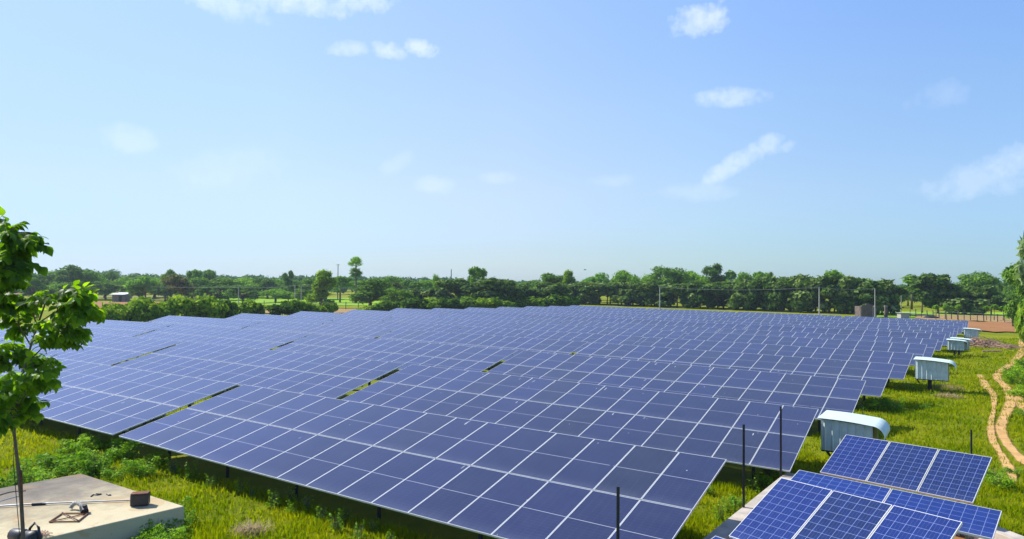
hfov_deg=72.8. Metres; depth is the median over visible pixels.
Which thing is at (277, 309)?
leafy bush
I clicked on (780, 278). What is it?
teak tree
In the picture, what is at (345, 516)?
weed bush
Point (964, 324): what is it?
solar table
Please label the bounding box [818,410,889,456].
equipment shelter
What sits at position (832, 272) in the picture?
tall tree
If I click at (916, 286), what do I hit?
teak tree
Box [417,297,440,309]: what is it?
leafy bush
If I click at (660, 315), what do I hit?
solar table
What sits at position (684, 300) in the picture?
teak tree
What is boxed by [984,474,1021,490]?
weed bush
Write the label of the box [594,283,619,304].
teak tree
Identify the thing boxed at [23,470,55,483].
weed bush
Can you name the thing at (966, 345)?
equipment shelter
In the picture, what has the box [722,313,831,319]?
solar table
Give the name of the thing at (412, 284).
tall tree
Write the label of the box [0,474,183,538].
concrete slab
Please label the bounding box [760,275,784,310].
teak tree
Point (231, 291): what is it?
broadleaf tree
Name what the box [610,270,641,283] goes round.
broadleaf tree
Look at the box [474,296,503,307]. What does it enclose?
leafy bush
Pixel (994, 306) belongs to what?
slender tree
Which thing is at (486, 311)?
solar table
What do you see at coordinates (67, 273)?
tall tree
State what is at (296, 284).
broadleaf tree
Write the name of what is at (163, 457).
weed bush
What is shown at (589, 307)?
solar table
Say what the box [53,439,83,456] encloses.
weed bush
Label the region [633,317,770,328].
solar table
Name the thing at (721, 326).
solar table
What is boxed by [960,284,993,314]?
teak tree
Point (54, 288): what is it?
broadleaf tree
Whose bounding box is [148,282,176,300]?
broadleaf tree
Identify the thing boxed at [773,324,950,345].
solar table
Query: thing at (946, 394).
dry grass clump
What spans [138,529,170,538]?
weed bush
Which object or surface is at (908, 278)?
slender tree
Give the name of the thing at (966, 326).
solar table
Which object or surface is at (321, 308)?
leafy bush
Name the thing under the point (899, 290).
teak tree
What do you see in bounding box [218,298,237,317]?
leafy bush
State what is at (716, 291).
teak tree
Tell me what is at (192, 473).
weed bush
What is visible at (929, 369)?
equipment shelter
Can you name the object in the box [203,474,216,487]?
weed bush
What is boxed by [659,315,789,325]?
solar table
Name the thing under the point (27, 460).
weed bush
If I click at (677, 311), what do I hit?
solar table
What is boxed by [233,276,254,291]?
broadleaf tree
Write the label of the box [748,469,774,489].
weed bush
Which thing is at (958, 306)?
slender tree
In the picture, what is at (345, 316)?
solar table
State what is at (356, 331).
solar table
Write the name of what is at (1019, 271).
feathery tree
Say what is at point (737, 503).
weed bush
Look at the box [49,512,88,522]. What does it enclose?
iron frame
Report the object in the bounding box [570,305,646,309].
solar table
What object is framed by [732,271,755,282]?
broadleaf tree
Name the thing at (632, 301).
teak tree
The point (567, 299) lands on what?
leafy bush
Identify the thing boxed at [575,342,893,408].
solar table
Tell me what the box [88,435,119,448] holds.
weed bush
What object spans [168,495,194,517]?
weed bush
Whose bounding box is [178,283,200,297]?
broadleaf tree
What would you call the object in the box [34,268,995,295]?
wood
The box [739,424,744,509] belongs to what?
metal post
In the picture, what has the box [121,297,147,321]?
leafy bush
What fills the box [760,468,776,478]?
weed bush
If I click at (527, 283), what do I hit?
tall tree
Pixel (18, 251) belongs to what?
sapling
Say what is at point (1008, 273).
tall tree
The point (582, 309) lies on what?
solar table
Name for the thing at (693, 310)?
solar table
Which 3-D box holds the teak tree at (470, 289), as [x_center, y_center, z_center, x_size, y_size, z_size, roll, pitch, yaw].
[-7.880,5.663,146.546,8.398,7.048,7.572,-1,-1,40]
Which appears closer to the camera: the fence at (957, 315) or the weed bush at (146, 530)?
the weed bush at (146, 530)
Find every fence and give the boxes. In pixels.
[266,301,358,308]
[910,309,1011,321]
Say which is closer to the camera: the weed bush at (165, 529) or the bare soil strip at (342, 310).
the weed bush at (165, 529)
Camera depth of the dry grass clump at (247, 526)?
14.24 m
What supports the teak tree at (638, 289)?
on the ground at (434, 530)
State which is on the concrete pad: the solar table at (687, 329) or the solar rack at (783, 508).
the solar rack at (783, 508)
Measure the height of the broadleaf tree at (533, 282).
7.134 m
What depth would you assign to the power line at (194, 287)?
160.33 m
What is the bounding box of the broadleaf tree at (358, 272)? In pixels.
[347,256,362,302]
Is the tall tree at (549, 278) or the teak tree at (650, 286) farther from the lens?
the tall tree at (549, 278)
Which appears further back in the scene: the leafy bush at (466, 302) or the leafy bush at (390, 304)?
the leafy bush at (466, 302)
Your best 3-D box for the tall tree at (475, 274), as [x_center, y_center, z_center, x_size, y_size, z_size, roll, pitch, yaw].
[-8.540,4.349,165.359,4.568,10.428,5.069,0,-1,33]
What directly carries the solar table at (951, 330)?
on the ground at (434, 530)
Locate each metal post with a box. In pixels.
[616,486,619,538]
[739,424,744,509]
[780,406,781,476]
[970,429,971,453]
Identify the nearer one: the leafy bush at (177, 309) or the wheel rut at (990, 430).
the wheel rut at (990, 430)
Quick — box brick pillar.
[884,306,887,317]
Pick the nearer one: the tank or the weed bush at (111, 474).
the weed bush at (111, 474)
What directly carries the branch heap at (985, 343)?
on the ground at (434, 530)
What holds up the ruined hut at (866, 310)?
on the ground at (434, 530)
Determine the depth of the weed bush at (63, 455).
18.86 m
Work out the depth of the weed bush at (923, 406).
30.29 m
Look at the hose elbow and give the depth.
13.92 m
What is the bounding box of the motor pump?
[7,522,41,538]
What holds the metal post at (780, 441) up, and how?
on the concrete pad
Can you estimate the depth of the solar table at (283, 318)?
71.31 m
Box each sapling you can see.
[0,206,53,316]
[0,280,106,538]
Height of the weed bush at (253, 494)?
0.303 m
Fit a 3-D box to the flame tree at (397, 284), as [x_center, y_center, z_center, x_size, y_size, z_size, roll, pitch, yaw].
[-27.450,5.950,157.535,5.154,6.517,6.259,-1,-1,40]
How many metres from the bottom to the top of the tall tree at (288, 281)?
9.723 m
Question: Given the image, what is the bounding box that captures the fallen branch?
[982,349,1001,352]
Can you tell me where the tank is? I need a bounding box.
[896,312,908,317]
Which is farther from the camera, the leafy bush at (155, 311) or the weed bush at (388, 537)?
the leafy bush at (155, 311)
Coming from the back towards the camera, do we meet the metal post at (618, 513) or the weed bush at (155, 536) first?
the weed bush at (155, 536)
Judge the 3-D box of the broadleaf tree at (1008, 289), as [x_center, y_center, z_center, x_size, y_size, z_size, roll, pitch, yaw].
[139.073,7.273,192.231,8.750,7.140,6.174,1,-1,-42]
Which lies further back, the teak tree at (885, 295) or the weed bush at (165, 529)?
the teak tree at (885, 295)
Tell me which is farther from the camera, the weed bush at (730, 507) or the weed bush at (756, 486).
the weed bush at (756, 486)
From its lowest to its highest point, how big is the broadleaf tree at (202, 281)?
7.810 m
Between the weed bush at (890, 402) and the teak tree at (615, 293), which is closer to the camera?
the weed bush at (890, 402)
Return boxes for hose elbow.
[69,501,88,512]
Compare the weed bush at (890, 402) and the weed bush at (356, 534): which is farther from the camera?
the weed bush at (890, 402)
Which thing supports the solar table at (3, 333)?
on the ground at (434, 530)
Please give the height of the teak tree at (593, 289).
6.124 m
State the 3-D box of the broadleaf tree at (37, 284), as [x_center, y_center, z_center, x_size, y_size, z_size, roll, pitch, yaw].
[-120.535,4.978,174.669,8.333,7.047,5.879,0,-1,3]
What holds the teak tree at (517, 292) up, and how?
on the ground at (434, 530)
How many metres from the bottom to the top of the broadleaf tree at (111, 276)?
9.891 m
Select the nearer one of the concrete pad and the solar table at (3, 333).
the concrete pad
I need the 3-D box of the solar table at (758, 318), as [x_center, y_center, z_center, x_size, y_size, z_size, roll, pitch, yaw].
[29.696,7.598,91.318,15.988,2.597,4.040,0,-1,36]
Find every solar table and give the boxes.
[0,327,37,340]
[0,330,182,365]
[0,355,237,445]
[81,320,173,336]
[114,342,405,398]
[119,385,726,538]
[135,324,310,349]
[148,315,262,329]
[225,313,335,326]
[243,321,394,345]
[273,334,517,377]
[288,311,393,323]
[324,319,463,337]
[341,364,817,478]
[345,309,443,320]
[377,329,587,360]
[385,316,518,332]
[391,308,485,317]
[431,308,521,315]
[439,314,562,328]
[454,326,643,354]
[466,307,552,313]
[482,312,598,324]
[486,351,865,433]
[498,307,581,312]
[510,323,685,344]
[522,312,631,321]
[524,306,606,311]
[548,306,626,310]
[553,311,658,318]
[558,320,719,338]
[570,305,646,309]
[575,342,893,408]
[582,310,681,317]
[597,318,746,332]
[607,309,703,315]
[629,309,720,314]
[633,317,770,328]
[637,337,913,382]
[648,308,735,313]
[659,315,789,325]
[682,332,926,365]
[684,314,805,324]
[705,313,819,321]
[719,328,937,357]
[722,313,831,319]
[738,312,841,317]
[747,325,945,350]
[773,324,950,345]
[790,321,954,338]
[808,320,958,336]
[822,318,962,333]
[834,317,965,331]
[845,316,968,327]
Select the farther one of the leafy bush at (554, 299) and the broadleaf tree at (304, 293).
the broadleaf tree at (304, 293)
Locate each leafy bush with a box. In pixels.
[101,301,131,320]
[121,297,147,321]
[127,296,173,321]
[148,294,193,315]
[176,295,213,316]
[194,293,229,318]
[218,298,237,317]
[231,300,259,315]
[244,297,265,313]
[264,304,297,314]
[279,298,306,314]
[302,301,317,311]
[313,305,328,311]
[323,302,338,312]
[356,305,372,309]
[367,302,386,310]
[378,300,397,310]
[392,297,429,308]
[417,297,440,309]
[436,296,460,308]
[449,296,476,308]
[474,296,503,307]
[483,297,517,307]
[503,296,530,307]
[519,296,545,306]
[542,293,562,306]
[559,291,579,305]
[1013,301,1023,342]
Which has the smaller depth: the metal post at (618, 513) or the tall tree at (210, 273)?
the metal post at (618, 513)
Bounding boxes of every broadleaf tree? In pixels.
[18,277,48,296]
[26,272,57,285]
[45,283,68,296]
[58,269,111,291]
[62,281,89,295]
[87,280,120,299]
[93,271,120,297]
[108,277,142,292]
[117,287,144,295]
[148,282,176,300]
[174,277,211,299]
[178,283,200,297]
[189,284,229,299]
[221,284,262,301]
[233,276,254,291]
[251,277,282,298]
[259,288,293,300]
[272,279,291,292]
[283,280,309,296]
[290,289,313,299]
[347,256,362,302]
[348,277,399,304]
[380,287,413,301]
[384,276,408,289]
[432,274,440,288]
[530,279,546,287]
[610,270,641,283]
[640,273,657,282]
[649,265,686,284]
[680,269,709,283]
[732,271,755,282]
[897,285,908,301]
[906,291,916,305]
[956,271,1001,292]
[996,282,1012,300]
[1002,285,1016,301]
[1003,284,1022,321]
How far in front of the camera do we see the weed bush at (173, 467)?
18.47 m
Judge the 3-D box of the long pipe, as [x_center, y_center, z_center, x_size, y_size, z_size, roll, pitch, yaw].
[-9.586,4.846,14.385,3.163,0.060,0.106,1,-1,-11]
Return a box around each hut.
[109,293,131,301]
[855,304,875,316]
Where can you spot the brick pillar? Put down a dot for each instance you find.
(885, 311)
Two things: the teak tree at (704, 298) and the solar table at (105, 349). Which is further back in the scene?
the teak tree at (704, 298)
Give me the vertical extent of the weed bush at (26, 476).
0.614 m
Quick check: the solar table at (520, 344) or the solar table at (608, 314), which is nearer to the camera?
the solar table at (520, 344)
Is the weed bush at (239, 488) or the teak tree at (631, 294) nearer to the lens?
the weed bush at (239, 488)
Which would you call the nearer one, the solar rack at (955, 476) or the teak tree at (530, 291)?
the solar rack at (955, 476)
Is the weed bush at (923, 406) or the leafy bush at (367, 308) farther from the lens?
the leafy bush at (367, 308)
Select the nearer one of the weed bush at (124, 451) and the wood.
the weed bush at (124, 451)
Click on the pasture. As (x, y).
(136, 297)
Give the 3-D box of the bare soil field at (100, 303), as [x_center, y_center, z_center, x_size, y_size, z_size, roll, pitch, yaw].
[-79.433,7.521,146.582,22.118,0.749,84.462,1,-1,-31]
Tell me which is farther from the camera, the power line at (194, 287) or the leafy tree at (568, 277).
the leafy tree at (568, 277)
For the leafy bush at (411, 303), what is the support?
on the ground at (434, 530)
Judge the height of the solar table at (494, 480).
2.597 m
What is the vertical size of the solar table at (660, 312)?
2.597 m
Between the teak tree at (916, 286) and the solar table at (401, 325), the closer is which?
the solar table at (401, 325)
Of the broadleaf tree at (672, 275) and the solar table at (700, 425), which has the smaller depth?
the solar table at (700, 425)
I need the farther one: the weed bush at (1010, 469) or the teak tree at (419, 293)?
the teak tree at (419, 293)
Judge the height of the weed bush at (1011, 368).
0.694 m
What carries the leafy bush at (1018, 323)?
on the ground at (434, 530)
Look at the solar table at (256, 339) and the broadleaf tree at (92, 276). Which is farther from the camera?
the broadleaf tree at (92, 276)
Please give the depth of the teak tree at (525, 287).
148.94 m
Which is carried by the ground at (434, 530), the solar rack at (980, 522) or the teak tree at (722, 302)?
the teak tree at (722, 302)
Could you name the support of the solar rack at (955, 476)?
on the concrete pad
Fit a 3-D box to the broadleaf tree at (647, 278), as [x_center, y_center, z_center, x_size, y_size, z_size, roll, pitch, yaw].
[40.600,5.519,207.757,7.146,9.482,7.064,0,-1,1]
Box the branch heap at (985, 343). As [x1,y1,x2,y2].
[968,335,1021,348]
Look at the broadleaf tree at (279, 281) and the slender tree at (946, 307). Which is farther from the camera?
the broadleaf tree at (279, 281)
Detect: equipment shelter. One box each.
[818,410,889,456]
[914,356,956,390]
[946,339,967,355]
[950,337,972,354]
[963,328,981,337]
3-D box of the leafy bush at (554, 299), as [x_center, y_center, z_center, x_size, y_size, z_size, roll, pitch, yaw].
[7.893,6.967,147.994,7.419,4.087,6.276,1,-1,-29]
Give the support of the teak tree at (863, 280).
on the ground at (434, 530)
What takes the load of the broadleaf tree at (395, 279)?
on the ground at (434, 530)
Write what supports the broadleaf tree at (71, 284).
on the ground at (434, 530)
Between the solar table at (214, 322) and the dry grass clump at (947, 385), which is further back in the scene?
the solar table at (214, 322)
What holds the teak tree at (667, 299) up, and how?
on the ground at (434, 530)
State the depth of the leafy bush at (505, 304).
138.82 m
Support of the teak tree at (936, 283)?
on the ground at (434, 530)
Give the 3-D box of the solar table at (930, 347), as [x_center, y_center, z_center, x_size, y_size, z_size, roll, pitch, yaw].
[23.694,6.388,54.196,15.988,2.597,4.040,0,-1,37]
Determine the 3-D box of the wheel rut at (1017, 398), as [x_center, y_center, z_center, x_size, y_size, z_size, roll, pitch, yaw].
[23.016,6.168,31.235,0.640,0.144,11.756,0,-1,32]
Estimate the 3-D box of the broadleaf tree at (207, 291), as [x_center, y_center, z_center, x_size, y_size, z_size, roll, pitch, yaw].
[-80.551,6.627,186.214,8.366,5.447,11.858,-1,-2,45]
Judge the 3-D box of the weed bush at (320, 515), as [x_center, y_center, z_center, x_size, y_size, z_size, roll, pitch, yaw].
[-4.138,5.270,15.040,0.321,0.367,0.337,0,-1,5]
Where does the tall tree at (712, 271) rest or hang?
on the ground at (434, 530)
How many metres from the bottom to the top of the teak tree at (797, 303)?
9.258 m
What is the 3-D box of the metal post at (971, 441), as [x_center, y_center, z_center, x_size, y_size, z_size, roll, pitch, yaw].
[13.420,5.319,20.291,0.160,1.277,0.160,0,-1,11]
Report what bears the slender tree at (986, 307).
on the ground at (434, 530)
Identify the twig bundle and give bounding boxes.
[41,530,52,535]
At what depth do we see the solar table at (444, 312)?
90.87 m
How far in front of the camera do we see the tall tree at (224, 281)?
207.72 m
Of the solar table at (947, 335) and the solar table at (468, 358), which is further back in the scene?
the solar table at (947, 335)
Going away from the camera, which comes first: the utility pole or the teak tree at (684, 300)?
the utility pole
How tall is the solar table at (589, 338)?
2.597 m
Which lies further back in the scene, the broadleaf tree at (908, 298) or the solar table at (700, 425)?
the broadleaf tree at (908, 298)
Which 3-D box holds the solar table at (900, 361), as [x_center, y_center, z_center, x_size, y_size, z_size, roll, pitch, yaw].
[14.752,5.943,41.836,15.988,2.597,4.040,0,-1,36]
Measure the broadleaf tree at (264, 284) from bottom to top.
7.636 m
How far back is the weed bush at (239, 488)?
16.92 m
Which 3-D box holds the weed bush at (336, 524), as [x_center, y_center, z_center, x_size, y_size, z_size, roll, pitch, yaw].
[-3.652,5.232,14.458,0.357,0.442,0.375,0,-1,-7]
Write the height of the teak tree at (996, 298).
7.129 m
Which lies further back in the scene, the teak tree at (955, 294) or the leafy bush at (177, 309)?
the teak tree at (955, 294)
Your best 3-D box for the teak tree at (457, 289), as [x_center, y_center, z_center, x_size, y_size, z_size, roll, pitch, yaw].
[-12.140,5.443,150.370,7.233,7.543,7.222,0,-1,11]
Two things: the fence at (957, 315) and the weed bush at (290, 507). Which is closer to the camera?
the weed bush at (290, 507)
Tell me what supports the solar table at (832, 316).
on the ground at (434, 530)
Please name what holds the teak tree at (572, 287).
on the ground at (434, 530)
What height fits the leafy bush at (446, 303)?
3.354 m
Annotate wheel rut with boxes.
[977,374,1016,480]
[1010,391,1023,410]
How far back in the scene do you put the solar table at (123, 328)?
55.91 m
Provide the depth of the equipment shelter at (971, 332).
77.12 m
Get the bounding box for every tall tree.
[51,264,84,284]
[124,275,157,297]
[160,269,175,300]
[185,269,201,298]
[202,269,215,285]
[209,277,243,299]
[282,270,294,300]
[294,277,316,291]
[329,276,353,301]
[349,280,362,291]
[400,279,426,288]
[421,279,433,288]
[467,266,487,283]
[518,281,532,287]
[531,273,563,288]
[701,263,726,282]
[752,271,768,278]
[823,269,845,276]
[998,263,1023,301]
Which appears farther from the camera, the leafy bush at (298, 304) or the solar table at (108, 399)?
the leafy bush at (298, 304)
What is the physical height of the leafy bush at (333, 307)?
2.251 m
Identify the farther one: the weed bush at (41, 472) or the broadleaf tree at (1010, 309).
the broadleaf tree at (1010, 309)
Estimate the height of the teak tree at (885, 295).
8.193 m
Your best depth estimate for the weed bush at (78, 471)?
17.97 m
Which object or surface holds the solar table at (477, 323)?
on the ground at (434, 530)
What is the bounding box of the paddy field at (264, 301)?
[217,297,379,304]
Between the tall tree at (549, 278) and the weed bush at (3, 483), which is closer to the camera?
the weed bush at (3, 483)
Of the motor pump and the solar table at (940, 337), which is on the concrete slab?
the motor pump
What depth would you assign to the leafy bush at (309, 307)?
103.63 m
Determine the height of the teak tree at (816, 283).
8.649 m
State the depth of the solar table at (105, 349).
38.94 m
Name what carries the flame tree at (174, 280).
on the ground at (434, 530)
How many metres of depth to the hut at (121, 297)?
183.35 m
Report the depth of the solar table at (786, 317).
98.52 m
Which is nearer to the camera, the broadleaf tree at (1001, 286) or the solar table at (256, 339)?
the solar table at (256, 339)
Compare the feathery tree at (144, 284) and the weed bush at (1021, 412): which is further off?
the feathery tree at (144, 284)
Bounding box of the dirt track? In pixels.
[993,340,1023,463]
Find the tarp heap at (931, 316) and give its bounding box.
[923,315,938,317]
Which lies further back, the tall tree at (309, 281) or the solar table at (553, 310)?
the tall tree at (309, 281)
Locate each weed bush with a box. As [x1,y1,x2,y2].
[0,466,39,487]
[0,474,17,487]
[20,452,49,471]
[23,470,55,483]
[26,464,63,479]
[35,452,83,470]
[49,452,100,476]
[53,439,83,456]
[53,448,98,469]
[68,432,109,451]
[71,449,115,476]
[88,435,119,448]
[93,448,122,462]
[99,468,126,479]
[103,437,141,460]
[104,438,135,449]
[116,458,146,471]
[121,455,163,477]
[130,523,167,538]
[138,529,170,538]
[144,517,181,532]
[145,449,170,465]
[149,523,197,538]
[165,454,180,473]
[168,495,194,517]
[175,510,198,526]
[184,459,200,480]
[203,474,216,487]
[235,477,247,492]
[248,487,257,497]
[265,488,280,506]
[284,497,297,512]
[285,484,296,499]
[300,494,313,510]
[314,504,327,521]
[328,508,343,531]
[341,506,352,520]
[350,519,365,538]
[369,518,378,532]
[386,529,395,538]
[706,485,714,494]
[713,501,728,520]
[721,496,737,514]
[727,494,746,507]
[746,473,759,491]
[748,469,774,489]
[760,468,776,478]
[856,399,876,410]
[861,397,887,410]
[881,396,906,412]
[919,403,930,409]
[983,468,1007,479]
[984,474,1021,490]
[999,363,1023,373]
[1001,367,1023,383]
[1002,466,1022,475]
[1006,383,1023,396]
[1012,407,1023,415]
[1013,357,1023,367]
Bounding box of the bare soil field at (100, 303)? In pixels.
[94,302,159,308]
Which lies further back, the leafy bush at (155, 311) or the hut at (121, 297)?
the hut at (121, 297)
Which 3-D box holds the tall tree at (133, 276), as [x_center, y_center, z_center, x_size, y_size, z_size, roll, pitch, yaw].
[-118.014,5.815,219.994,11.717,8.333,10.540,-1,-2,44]
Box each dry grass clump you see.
[227,515,273,538]
[927,381,962,389]
[936,391,964,398]
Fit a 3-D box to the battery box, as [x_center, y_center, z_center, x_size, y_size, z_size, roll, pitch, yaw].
[-7.704,4.748,14.397,0.340,0.258,0.200,1,-1,-14]
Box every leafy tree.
[304,268,337,305]
[561,269,575,284]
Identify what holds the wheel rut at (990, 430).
on the ground at (434, 530)
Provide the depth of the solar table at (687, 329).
64.52 m
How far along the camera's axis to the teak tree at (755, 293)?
154.03 m
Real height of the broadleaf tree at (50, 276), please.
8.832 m
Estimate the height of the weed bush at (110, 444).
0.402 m
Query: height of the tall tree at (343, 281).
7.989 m
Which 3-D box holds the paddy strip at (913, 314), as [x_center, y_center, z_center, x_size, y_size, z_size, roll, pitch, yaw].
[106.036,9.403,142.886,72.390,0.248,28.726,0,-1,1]
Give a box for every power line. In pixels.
[119,285,223,287]
[664,287,814,289]
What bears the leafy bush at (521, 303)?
on the ground at (434, 530)
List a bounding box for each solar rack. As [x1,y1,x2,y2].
[729,478,962,538]
[790,470,1001,538]
[820,435,991,535]
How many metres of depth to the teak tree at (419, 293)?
148.14 m
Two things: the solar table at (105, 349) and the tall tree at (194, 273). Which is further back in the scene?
the tall tree at (194, 273)
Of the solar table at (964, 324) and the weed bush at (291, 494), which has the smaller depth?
the weed bush at (291, 494)
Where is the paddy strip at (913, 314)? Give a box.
[877,311,1004,316]
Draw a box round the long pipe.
[0,499,129,506]
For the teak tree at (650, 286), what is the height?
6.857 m
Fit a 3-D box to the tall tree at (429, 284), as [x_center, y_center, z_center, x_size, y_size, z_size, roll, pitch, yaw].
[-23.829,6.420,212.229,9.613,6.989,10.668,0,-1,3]
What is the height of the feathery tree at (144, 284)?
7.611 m
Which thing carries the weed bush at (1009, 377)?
on the ground at (434, 530)
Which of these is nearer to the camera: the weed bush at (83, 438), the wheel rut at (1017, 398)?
the weed bush at (83, 438)
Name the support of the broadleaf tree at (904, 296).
on the ground at (434, 530)
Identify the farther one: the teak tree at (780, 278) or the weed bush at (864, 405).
the teak tree at (780, 278)
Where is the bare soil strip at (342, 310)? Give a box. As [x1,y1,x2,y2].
[265,308,357,312]
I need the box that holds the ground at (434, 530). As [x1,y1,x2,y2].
[0,288,1023,538]
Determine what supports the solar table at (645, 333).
on the ground at (434, 530)
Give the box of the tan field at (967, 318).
[915,314,1011,321]
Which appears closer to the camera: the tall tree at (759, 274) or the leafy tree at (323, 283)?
the leafy tree at (323, 283)
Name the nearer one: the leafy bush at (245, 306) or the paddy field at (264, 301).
the leafy bush at (245, 306)
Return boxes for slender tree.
[724,270,736,280]
[900,274,918,309]
[941,304,951,319]
[954,304,962,319]
[983,305,989,319]
[990,304,998,319]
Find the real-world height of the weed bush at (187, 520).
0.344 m
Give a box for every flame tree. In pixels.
[160,274,196,298]
[390,282,403,289]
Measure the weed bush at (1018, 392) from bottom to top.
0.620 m
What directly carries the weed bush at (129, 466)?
on the ground at (434, 530)
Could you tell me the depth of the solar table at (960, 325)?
88.73 m
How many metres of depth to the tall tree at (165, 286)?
194.43 m
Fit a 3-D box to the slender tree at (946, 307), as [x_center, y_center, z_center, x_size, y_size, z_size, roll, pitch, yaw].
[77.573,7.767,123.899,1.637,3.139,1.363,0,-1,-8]
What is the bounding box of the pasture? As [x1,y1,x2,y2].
[98,296,205,299]
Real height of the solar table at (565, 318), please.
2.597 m
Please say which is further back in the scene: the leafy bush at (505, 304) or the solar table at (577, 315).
the leafy bush at (505, 304)
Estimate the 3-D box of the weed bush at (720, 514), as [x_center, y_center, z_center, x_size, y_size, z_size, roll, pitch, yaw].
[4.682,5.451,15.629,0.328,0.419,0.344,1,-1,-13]
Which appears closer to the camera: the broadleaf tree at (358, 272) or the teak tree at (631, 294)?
the teak tree at (631, 294)
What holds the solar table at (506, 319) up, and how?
on the ground at (434, 530)
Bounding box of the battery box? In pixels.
[130,491,149,506]
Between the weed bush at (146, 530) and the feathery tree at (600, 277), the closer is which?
the weed bush at (146, 530)
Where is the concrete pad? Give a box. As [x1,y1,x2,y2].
[703,472,1023,538]
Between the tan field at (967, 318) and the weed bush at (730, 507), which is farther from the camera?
the tan field at (967, 318)
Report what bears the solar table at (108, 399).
on the ground at (434, 530)
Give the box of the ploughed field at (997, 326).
[968,321,1015,331]
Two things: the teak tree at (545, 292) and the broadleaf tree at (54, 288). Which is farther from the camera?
the broadleaf tree at (54, 288)
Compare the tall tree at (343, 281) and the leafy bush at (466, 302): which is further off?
the tall tree at (343, 281)
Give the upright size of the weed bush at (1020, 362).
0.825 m
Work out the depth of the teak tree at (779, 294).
150.76 m
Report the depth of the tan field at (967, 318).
129.64 m
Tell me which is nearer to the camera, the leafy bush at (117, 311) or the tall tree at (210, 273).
the leafy bush at (117, 311)
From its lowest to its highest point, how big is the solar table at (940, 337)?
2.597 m
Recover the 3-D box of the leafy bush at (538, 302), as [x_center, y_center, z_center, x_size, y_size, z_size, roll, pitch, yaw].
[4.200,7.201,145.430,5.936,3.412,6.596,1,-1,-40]
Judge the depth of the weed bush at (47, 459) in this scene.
18.47 m
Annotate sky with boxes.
[0,0,1023,284]
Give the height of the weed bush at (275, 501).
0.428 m
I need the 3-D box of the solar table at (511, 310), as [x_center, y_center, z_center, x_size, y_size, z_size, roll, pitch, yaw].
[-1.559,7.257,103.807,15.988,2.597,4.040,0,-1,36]
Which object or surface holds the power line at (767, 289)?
attached to the utility pole
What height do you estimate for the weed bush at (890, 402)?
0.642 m
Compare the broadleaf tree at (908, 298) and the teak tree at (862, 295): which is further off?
the broadleaf tree at (908, 298)
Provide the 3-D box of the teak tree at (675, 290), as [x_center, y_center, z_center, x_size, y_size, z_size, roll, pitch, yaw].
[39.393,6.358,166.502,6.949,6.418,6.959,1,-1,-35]
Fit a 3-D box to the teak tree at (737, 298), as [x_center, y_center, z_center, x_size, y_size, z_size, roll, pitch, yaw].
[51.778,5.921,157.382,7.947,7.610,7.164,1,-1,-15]
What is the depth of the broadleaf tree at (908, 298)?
192.07 m
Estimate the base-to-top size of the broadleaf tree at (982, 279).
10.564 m
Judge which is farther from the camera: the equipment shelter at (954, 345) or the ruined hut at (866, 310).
the ruined hut at (866, 310)
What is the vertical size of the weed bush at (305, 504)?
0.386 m
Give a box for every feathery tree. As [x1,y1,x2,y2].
[122,275,158,296]
[581,272,610,282]
[1013,233,1023,285]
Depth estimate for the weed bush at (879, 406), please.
29.88 m
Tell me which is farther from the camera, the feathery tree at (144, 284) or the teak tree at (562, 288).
the feathery tree at (144, 284)
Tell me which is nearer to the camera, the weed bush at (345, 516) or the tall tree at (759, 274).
the weed bush at (345, 516)
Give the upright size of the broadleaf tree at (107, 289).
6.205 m
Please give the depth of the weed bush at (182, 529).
13.56 m
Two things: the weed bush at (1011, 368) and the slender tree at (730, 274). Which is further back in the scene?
the slender tree at (730, 274)
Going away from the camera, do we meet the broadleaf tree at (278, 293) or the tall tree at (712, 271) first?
the broadleaf tree at (278, 293)
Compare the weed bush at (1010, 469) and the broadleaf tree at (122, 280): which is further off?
the broadleaf tree at (122, 280)
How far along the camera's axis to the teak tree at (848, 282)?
143.32 m
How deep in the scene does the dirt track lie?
27.73 m
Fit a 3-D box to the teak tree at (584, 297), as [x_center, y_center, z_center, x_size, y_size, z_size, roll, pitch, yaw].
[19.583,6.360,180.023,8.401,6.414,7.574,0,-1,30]
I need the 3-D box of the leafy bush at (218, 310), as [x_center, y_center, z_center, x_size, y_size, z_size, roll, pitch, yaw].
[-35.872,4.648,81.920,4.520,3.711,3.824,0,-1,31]
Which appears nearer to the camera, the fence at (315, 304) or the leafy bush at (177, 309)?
the leafy bush at (177, 309)
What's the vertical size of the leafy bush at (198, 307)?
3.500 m
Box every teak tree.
[408,287,427,299]
[424,279,458,299]
[440,278,469,295]
[456,280,485,307]
[476,276,514,300]
[499,278,526,299]
[512,284,533,296]
[525,288,540,295]
[531,285,557,305]
[551,283,572,305]
[567,285,578,295]
[574,282,602,304]
[584,283,605,304]
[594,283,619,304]
[606,282,627,305]
[617,283,643,305]
[621,288,636,304]
[629,281,657,298]
[635,281,660,306]
[653,283,675,306]
[662,283,687,307]
[678,284,701,307]
[685,280,716,308]
[703,281,727,308]
[716,297,728,307]
[720,280,740,309]
[725,279,758,309]
[741,277,767,310]
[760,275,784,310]
[764,277,795,311]
[772,276,789,310]
[787,273,814,311]
[800,275,832,312]
[820,274,845,312]
[833,275,859,313]
[842,275,869,312]
[844,279,880,312]
[864,278,903,314]
[888,284,907,313]
[906,277,929,312]
[917,272,951,312]
[936,284,972,313]
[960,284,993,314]
[974,284,1008,314]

